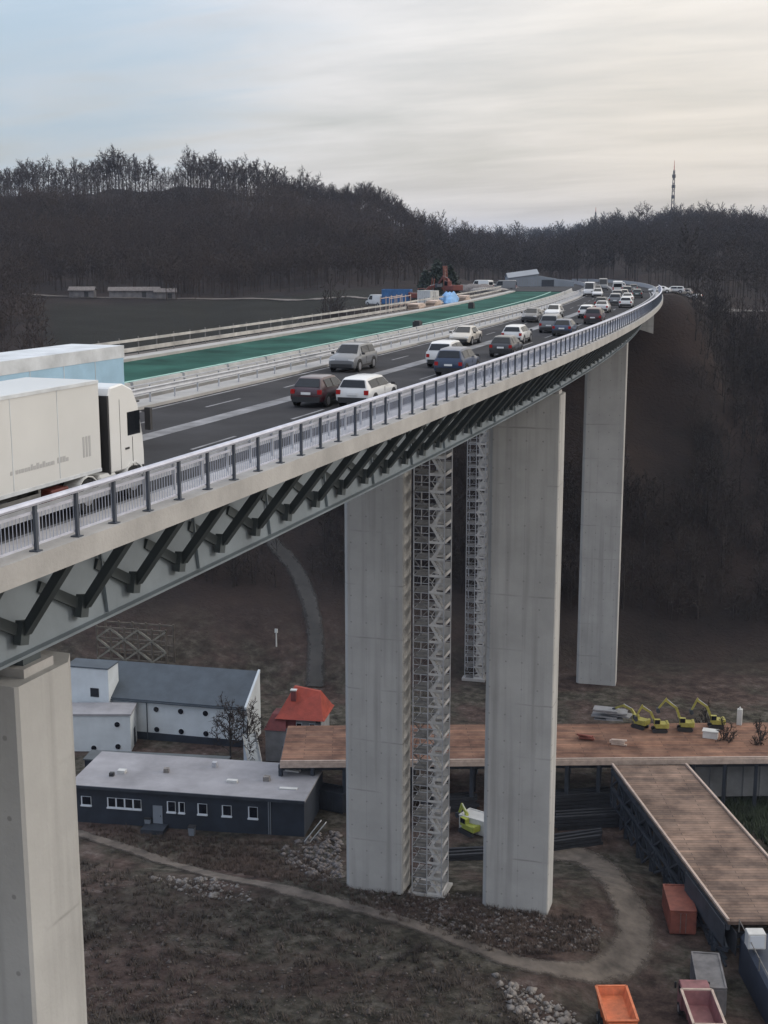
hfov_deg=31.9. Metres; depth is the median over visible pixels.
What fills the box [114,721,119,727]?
window
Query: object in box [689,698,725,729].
excavator
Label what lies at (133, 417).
side window
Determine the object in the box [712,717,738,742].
bare tree
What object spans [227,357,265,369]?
concrete barrier
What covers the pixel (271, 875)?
dry weeds
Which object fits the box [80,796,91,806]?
window
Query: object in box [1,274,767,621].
valley scrub
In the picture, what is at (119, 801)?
window
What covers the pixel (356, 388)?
car
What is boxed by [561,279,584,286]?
crash barrier
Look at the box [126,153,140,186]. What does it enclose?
bare tree
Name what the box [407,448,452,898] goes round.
stair tower
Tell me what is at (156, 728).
window
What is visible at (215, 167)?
bare tree
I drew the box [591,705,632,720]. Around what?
sheet pile
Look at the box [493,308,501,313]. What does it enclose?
concrete barrier
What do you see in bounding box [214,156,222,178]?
bare tree
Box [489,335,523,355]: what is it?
car
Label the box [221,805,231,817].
window
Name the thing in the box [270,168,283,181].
bare tree
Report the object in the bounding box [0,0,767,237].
sky
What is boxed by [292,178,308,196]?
bare tree
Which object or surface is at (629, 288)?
car
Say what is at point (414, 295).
drilling rig
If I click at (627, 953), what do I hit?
dirt track
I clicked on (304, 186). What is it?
bare tree
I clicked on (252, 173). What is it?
bare tree
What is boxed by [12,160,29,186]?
bare tree
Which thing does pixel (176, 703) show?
white house
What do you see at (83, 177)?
bare tree
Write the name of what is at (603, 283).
van
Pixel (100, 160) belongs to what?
bare tree
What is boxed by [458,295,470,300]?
plank stack
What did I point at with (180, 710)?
window
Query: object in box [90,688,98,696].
window
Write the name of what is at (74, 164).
bare tree
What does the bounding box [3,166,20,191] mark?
bare tree
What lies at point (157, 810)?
door
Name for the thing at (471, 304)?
tool case
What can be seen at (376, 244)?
leafless forest
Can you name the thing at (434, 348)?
car
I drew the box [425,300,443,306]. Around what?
plank stack
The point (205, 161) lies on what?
bare tree
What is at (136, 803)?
window
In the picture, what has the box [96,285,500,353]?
edge guard
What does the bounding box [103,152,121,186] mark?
bare tree
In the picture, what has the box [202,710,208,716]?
window
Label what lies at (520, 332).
car
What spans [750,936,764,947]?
cabinet door
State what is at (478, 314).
concrete barrier
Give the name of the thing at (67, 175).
bare tree
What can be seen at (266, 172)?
bare tree
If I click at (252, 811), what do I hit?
window
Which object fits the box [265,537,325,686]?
path
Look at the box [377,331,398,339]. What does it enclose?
concrete barrier
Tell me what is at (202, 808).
window
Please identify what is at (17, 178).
bare tree
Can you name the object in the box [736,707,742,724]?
white bollard tank
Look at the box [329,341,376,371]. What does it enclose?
car
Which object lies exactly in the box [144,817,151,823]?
waste bin
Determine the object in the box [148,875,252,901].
field stones
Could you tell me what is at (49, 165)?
bare tree
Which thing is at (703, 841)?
timber ramp
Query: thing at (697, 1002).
tipper truck
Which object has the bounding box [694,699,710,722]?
bare tree
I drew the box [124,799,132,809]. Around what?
window
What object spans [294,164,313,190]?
bare tree
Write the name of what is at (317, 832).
leaning boards
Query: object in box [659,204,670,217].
bare tree
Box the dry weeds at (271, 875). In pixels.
[89,822,600,956]
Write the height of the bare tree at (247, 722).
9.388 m
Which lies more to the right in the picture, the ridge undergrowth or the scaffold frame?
the scaffold frame
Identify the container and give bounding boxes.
[319,782,345,813]
[381,289,411,303]
[417,290,438,302]
[459,808,483,836]
[662,884,696,934]
[690,951,726,1015]
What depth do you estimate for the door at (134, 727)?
175.98 m
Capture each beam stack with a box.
[415,791,479,812]
[431,846,482,860]
[554,807,622,830]
[554,828,602,850]
[555,786,609,810]
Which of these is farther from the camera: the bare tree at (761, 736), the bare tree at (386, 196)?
the bare tree at (386, 196)
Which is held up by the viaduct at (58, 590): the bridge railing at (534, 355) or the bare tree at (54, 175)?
the bridge railing at (534, 355)
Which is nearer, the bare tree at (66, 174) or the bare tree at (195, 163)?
the bare tree at (195, 163)
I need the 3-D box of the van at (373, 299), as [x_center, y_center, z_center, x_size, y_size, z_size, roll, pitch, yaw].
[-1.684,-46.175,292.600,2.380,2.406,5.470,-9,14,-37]
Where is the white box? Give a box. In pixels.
[744,928,765,948]
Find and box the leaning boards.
[304,820,325,841]
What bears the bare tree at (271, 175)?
on the ground at (714, 654)
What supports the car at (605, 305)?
on the viaduct at (58, 590)
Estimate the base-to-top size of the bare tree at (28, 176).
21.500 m
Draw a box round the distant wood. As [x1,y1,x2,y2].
[447,204,758,241]
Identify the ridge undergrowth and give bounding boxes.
[0,163,299,229]
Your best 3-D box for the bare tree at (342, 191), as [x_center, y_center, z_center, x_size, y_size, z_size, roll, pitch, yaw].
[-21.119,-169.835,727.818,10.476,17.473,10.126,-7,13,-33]
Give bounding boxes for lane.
[672,292,762,311]
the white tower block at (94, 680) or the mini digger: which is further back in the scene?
the white tower block at (94, 680)
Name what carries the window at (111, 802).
in the site hut
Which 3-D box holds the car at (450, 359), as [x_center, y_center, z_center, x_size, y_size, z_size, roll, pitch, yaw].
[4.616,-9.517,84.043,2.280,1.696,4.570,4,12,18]
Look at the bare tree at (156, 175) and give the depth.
722.06 m
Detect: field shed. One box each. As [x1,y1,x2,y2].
[67,287,96,297]
[108,287,159,298]
[153,288,176,299]
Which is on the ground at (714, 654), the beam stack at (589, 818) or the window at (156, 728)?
the beam stack at (589, 818)
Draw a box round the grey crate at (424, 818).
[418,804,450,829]
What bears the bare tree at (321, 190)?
on the ground at (714, 654)
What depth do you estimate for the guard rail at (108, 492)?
47.06 m
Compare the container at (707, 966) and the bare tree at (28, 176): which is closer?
the container at (707, 966)
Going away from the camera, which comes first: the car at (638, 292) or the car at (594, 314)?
the car at (594, 314)
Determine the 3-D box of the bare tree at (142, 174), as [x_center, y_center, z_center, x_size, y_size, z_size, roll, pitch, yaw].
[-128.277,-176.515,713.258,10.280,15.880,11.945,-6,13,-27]
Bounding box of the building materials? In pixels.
[470,287,507,292]
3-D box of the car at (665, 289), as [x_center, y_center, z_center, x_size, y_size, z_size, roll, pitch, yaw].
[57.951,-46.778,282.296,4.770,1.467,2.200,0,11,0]
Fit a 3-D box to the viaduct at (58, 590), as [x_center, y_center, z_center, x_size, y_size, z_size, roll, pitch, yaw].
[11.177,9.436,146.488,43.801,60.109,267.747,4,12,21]
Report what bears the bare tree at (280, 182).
on the ground at (714, 654)
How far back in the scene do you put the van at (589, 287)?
233.02 m
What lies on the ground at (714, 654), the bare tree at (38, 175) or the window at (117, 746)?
the bare tree at (38, 175)
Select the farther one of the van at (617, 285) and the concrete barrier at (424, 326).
the van at (617, 285)
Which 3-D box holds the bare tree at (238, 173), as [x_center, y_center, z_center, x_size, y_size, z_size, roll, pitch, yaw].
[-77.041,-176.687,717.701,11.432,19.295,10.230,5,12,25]
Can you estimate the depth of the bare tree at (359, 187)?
754.84 m
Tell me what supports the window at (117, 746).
in the white wing
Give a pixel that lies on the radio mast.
(673, 185)
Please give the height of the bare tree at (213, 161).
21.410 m
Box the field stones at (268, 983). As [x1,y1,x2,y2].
[82,866,557,1023]
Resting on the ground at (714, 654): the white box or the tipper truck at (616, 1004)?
the tipper truck at (616, 1004)
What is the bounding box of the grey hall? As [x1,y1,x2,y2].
[504,269,573,286]
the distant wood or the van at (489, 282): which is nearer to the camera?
the van at (489, 282)
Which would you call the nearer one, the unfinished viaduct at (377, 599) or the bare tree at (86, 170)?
the unfinished viaduct at (377, 599)
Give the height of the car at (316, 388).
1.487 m
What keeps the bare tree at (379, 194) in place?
on the ground at (714, 654)
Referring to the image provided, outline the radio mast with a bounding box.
[671,160,675,215]
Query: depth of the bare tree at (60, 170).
733.56 m
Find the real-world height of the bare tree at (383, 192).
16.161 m
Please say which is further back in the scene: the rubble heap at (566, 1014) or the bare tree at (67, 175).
the bare tree at (67, 175)
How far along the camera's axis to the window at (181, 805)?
149.53 m
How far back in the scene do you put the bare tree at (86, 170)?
726.39 m
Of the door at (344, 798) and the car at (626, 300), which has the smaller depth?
the door at (344, 798)
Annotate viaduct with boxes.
[0,292,662,1023]
[123,291,574,894]
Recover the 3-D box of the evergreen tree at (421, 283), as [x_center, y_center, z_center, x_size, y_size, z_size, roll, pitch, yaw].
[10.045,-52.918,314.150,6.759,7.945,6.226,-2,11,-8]
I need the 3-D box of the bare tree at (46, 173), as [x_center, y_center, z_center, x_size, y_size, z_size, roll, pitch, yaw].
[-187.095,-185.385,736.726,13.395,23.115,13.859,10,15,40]
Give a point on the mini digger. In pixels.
(467, 828)
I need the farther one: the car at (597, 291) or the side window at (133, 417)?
the car at (597, 291)
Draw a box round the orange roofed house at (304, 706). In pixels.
[264,685,333,761]
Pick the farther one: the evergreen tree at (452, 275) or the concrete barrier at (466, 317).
the evergreen tree at (452, 275)
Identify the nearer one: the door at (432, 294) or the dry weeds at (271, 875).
the dry weeds at (271, 875)
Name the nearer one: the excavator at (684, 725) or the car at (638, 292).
the excavator at (684, 725)
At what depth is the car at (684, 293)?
284.26 m
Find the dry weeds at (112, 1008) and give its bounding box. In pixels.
[80,859,568,1023]
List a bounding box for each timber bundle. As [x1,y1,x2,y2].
[576,733,594,739]
[609,739,626,745]
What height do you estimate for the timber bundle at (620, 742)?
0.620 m
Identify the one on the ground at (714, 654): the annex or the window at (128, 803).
the annex
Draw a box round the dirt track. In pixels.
[78,829,654,983]
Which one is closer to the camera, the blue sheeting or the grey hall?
the blue sheeting
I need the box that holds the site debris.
[346,885,602,953]
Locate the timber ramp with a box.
[610,763,767,966]
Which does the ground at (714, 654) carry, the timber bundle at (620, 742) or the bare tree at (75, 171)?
the bare tree at (75, 171)
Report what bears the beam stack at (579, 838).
on the ground at (714, 654)
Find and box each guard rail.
[0,287,655,536]
[129,288,583,401]
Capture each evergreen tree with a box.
[416,269,439,295]
[424,259,449,295]
[439,264,460,294]
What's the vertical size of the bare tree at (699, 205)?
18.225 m
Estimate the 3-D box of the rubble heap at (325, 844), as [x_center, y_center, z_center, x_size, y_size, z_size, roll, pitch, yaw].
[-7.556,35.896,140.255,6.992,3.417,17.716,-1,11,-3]
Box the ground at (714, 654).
[0,186,767,1023]
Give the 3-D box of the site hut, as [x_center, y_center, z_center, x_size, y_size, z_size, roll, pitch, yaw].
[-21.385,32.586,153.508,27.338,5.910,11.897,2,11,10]
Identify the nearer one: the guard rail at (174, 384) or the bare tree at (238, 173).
the guard rail at (174, 384)
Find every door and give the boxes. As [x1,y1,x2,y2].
[134,727,135,744]
[153,805,162,823]
[343,795,345,812]
[430,292,438,299]
[670,913,695,933]
[714,990,725,1015]
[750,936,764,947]
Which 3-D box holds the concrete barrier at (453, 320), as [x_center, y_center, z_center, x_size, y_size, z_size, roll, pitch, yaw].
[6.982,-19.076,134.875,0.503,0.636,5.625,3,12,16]
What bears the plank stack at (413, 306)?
on the unfinished viaduct at (377, 599)
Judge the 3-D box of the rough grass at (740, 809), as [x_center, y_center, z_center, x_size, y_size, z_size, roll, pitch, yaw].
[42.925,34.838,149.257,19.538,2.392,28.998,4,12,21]
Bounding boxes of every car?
[290,374,340,406]
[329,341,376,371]
[336,373,396,405]
[426,339,462,366]
[434,346,479,374]
[449,325,481,344]
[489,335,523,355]
[501,324,531,343]
[521,307,543,321]
[539,313,561,332]
[544,304,563,316]
[552,318,578,335]
[578,304,594,317]
[584,307,606,323]
[591,288,603,296]
[594,297,609,304]
[594,300,611,312]
[608,293,621,303]
[612,290,623,294]
[619,296,634,307]
[621,286,632,292]
[622,293,635,299]
[630,284,638,288]
[631,289,643,297]
[648,286,671,292]
[665,286,684,292]
[673,289,692,295]
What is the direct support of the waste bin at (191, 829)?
on the ground at (714, 654)
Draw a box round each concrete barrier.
[130,373,182,389]
[182,364,227,378]
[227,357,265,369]
[265,350,299,362]
[299,345,328,355]
[327,340,354,349]
[353,335,377,341]
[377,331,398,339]
[397,327,416,334]
[416,324,432,330]
[432,321,447,327]
[446,318,460,324]
[460,315,472,321]
[473,313,483,318]
[483,310,493,316]
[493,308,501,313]
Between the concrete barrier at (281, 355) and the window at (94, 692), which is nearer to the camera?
the concrete barrier at (281, 355)
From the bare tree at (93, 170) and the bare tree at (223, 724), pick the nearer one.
the bare tree at (223, 724)
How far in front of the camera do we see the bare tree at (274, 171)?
743.40 m
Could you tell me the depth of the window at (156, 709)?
177.01 m
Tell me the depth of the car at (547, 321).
124.40 m
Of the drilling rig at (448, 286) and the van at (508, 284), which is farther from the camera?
the van at (508, 284)
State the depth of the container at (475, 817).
148.34 m
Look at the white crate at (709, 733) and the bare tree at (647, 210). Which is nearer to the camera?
the white crate at (709, 733)
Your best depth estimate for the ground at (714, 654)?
204.85 m
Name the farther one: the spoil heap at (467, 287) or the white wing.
the spoil heap at (467, 287)
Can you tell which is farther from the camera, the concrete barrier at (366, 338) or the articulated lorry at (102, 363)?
the concrete barrier at (366, 338)
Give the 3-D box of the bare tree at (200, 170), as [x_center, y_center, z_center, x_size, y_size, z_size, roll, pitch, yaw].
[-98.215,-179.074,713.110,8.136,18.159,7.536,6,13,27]
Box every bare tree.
[0,169,7,195]
[1,167,16,190]
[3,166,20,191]
[9,161,26,189]
[12,159,35,185]
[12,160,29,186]
[16,158,39,187]
[24,162,46,189]
[34,153,55,187]
[42,160,53,193]
[49,160,68,187]
[51,167,62,191]
[59,163,69,183]
[64,168,73,187]
[66,163,88,191]
[67,157,81,188]
[74,165,92,187]
[76,163,93,184]
[85,158,102,182]
[90,149,113,189]
[90,159,106,189]
[96,150,118,187]
[101,146,127,188]
[103,144,127,190]
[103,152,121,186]
[116,149,134,185]
[120,154,139,182]
[125,157,145,183]
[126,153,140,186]
[132,166,150,190]
[139,155,156,188]
[145,159,158,189]
[149,172,161,187]
[158,167,171,188]
[176,148,201,186]
[178,146,203,189]
[186,151,207,179]
[192,159,208,180]
[196,154,212,180]
[201,154,217,181]
[204,149,224,178]
[207,155,218,181]
[207,692,254,759]
[213,158,231,180]
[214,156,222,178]
[217,163,227,190]
[219,167,234,188]
[223,696,266,759]
[226,156,244,183]
[231,164,247,193]
[234,154,258,189]
[245,159,263,190]
[250,158,261,196]
[260,162,273,187]
[260,167,277,187]
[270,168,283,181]
[273,165,280,186]
[276,176,286,191]
[279,167,289,184]
[284,175,295,189]
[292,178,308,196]
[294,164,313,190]
[295,172,311,197]
[306,183,323,199]
[309,172,323,190]
[315,183,327,199]
[328,186,340,199]
[330,190,346,205]
[339,185,353,202]
[355,181,365,196]
[359,182,373,195]
[375,187,388,199]
[376,186,383,199]
[382,190,390,208]
[385,189,400,210]
[631,206,647,221]
[640,200,655,220]
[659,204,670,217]
[674,205,686,218]
[691,202,707,213]
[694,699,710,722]
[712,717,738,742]
[749,714,767,745]
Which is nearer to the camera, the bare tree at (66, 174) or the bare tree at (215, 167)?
the bare tree at (66, 174)
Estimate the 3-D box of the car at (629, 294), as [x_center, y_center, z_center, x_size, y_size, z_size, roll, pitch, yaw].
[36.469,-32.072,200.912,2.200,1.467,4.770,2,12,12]
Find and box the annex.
[83,750,230,766]
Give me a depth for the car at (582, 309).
151.26 m
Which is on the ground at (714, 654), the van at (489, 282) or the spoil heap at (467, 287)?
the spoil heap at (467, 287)
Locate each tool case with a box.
[412,320,421,326]
[468,302,474,307]
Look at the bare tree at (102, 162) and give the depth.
740.86 m
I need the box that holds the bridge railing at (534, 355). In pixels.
[0,285,662,557]
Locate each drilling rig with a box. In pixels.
[408,279,444,302]
[435,266,462,293]
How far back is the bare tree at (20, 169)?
726.93 m
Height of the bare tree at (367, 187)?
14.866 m
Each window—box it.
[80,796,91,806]
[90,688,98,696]
[107,797,115,808]
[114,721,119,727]
[115,743,120,749]
[116,798,124,809]
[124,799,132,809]
[127,410,139,435]
[132,799,141,810]
[153,706,158,712]
[154,726,159,732]
[166,801,175,813]
[178,708,183,714]
[178,728,184,734]
[178,802,184,814]
[197,803,207,815]
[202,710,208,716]
[203,730,208,736]
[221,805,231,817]
[247,807,257,819]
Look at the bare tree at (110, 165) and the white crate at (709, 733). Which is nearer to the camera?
the white crate at (709, 733)
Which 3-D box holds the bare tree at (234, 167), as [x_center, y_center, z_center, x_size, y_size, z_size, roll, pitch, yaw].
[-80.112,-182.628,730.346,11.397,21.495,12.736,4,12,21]
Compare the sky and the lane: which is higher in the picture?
the sky
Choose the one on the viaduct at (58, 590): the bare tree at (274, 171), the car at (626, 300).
the car at (626, 300)
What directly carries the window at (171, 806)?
in the site hut
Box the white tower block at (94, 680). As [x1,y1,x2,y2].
[70,658,118,701]
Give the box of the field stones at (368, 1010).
[81,862,509,1023]
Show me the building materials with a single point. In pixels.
(475, 289)
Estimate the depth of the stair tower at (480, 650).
200.47 m
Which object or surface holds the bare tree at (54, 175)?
on the ground at (714, 654)
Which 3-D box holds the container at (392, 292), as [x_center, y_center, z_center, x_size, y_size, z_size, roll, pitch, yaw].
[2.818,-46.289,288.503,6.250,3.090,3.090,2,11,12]
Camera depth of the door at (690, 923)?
123.42 m
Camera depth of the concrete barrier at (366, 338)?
107.11 m
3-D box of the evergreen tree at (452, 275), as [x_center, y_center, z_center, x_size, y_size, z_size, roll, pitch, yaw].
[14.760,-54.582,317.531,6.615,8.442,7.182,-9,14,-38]
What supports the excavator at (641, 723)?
on the timber platform
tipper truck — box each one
[595,985,638,1023]
[674,980,726,1023]
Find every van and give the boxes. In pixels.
[366,294,384,305]
[473,280,492,284]
[494,280,516,288]
[583,282,595,295]
[597,278,608,289]
[612,281,622,290]
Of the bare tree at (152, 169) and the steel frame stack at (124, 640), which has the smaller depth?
the steel frame stack at (124, 640)
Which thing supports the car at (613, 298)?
on the viaduct at (58, 590)
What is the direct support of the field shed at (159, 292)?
on the ground at (714, 654)
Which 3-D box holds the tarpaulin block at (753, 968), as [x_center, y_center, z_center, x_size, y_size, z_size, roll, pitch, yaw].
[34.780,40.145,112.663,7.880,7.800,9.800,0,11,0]
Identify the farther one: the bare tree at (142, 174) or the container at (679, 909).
the bare tree at (142, 174)
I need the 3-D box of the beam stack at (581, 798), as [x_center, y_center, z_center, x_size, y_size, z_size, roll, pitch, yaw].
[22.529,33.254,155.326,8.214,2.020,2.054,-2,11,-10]
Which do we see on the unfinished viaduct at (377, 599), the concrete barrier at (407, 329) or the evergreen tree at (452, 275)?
the concrete barrier at (407, 329)
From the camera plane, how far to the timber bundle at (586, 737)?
159.85 m
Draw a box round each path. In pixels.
[22,293,367,300]
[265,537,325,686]
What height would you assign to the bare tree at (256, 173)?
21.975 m
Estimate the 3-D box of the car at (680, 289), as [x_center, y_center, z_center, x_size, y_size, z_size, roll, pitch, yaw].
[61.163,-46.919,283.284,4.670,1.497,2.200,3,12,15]
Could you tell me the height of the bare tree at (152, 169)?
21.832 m
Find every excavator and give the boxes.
[612,704,650,729]
[633,705,668,732]
[656,698,694,731]
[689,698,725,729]
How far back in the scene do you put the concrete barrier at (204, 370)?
79.13 m
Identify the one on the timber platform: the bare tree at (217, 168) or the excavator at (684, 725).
the excavator at (684, 725)
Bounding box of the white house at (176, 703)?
[98,659,260,746]
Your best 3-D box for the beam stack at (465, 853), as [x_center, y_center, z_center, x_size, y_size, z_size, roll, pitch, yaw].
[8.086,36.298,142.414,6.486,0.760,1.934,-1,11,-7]
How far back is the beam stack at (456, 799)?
154.31 m
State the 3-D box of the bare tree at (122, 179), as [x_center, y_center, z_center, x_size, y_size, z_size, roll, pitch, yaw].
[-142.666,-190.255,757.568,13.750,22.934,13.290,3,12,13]
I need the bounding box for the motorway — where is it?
[484,281,662,291]
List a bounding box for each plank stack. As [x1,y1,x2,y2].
[407,303,425,309]
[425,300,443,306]
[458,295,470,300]
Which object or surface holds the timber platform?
on the ground at (714, 654)
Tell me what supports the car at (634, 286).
on the motorway
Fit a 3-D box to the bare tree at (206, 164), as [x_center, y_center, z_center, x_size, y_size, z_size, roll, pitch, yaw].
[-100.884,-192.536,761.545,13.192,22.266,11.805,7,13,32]
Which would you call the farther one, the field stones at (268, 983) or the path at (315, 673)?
the path at (315, 673)
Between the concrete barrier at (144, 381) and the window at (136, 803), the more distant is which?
the window at (136, 803)
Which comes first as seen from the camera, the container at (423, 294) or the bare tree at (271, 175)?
the container at (423, 294)
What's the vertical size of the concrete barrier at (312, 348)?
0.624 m
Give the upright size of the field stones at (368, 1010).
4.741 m
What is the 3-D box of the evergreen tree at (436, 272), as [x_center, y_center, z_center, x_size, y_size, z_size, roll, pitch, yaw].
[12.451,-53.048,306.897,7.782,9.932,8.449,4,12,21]
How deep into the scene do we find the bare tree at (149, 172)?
745.70 m
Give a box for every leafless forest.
[0,172,429,351]
[406,202,767,317]
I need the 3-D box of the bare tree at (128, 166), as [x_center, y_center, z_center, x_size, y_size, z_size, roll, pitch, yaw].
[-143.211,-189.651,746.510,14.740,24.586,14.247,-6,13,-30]
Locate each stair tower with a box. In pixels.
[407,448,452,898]
[462,429,488,681]
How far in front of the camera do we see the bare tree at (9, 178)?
764.88 m
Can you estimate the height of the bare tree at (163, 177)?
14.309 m
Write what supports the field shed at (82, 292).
on the ground at (714, 654)
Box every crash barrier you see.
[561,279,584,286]
[572,279,655,289]
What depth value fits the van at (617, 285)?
244.72 m
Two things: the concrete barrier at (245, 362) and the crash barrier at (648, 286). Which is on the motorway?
the crash barrier at (648, 286)
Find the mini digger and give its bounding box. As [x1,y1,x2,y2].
[455,803,480,837]
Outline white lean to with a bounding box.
[242,733,261,761]
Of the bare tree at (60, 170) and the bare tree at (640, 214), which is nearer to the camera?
the bare tree at (60, 170)
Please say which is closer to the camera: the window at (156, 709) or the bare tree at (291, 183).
the window at (156, 709)
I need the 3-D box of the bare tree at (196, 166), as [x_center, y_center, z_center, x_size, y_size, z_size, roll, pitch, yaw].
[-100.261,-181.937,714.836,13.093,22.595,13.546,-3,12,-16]
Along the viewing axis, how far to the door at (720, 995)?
109.86 m
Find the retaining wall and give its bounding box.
[695,766,767,795]
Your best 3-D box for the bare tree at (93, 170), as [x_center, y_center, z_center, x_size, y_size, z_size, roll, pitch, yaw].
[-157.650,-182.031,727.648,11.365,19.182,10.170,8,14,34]
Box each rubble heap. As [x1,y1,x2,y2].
[280,830,345,881]
[492,972,580,1023]
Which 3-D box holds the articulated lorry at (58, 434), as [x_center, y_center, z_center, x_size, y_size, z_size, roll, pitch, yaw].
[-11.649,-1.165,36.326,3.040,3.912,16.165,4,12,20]
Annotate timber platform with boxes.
[278,722,767,812]
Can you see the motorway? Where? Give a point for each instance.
(576, 287)
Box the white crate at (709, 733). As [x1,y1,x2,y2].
[702,727,719,739]
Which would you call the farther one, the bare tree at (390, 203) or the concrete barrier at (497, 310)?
the bare tree at (390, 203)
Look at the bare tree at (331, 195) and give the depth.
724.18 m
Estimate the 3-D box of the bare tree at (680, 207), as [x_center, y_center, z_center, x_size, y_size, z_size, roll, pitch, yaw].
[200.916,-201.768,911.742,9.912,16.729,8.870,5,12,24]
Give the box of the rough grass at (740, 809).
[717,795,767,844]
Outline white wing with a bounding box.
[72,702,136,750]
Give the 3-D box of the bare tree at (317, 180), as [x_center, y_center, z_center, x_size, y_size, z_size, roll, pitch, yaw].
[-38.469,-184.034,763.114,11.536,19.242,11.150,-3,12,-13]
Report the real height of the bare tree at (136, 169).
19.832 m
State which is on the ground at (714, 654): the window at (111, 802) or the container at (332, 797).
the container at (332, 797)
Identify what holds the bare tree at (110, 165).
on the ground at (714, 654)
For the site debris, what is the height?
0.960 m
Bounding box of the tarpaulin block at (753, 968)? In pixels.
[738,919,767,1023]
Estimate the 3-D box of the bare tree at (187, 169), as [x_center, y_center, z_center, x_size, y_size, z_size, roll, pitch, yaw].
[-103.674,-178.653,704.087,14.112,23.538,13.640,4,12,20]
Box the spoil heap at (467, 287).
[462,284,493,292]
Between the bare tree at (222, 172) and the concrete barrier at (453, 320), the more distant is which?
the bare tree at (222, 172)
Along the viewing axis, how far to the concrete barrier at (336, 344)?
100.40 m
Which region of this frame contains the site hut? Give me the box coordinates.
[76,751,322,836]
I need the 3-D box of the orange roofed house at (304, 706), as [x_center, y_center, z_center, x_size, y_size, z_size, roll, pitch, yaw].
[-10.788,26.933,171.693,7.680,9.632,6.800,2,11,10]
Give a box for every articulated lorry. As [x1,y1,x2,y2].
[0,344,123,384]
[0,377,152,516]
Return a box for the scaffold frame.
[380,294,410,313]
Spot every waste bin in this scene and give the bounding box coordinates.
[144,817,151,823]
[187,824,195,835]
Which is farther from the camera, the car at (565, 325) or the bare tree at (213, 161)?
the bare tree at (213, 161)
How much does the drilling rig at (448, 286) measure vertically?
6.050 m
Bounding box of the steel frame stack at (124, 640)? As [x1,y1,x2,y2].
[95,620,175,663]
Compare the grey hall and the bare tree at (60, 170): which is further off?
the bare tree at (60, 170)
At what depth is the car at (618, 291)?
207.91 m
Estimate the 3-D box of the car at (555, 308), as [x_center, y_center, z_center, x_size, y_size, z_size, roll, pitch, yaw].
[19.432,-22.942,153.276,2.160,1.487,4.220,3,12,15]
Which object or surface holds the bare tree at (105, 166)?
on the ground at (714, 654)
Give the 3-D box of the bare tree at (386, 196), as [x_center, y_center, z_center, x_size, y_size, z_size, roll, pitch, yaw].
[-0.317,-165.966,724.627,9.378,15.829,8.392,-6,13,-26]
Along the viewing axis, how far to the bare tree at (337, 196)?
705.61 m
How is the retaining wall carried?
on the ground at (714, 654)
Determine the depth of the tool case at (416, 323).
130.58 m
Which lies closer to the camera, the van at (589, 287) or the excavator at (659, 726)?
the excavator at (659, 726)
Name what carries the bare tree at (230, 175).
on the ground at (714, 654)
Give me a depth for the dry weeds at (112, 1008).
114.66 m
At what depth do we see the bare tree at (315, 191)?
735.26 m
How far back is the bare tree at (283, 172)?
764.78 m
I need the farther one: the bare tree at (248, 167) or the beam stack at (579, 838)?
the bare tree at (248, 167)
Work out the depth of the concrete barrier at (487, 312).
151.47 m
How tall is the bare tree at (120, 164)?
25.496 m
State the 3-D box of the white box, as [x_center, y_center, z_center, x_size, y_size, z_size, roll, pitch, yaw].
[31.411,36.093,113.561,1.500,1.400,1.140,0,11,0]
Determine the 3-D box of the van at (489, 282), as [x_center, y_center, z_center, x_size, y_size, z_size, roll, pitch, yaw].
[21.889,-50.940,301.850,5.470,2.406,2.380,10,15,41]
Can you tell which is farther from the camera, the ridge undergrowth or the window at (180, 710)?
the ridge undergrowth
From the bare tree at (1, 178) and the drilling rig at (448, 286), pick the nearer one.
the drilling rig at (448, 286)
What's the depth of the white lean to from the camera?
165.49 m
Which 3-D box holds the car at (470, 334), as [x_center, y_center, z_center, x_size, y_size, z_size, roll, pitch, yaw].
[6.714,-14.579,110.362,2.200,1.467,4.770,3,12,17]
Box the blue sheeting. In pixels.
[440,291,458,303]
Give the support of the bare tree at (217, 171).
on the ground at (714, 654)
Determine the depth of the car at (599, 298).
178.82 m
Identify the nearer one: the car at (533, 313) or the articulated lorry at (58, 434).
the articulated lorry at (58, 434)
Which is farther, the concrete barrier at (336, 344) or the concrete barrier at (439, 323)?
the concrete barrier at (439, 323)
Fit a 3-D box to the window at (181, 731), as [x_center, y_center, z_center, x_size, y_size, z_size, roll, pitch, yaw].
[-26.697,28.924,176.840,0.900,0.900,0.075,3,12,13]
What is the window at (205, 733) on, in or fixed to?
in the white house at (176, 703)
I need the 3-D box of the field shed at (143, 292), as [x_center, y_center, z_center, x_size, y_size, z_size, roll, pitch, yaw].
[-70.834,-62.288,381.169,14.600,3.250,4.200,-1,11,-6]
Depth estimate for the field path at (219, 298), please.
377.33 m

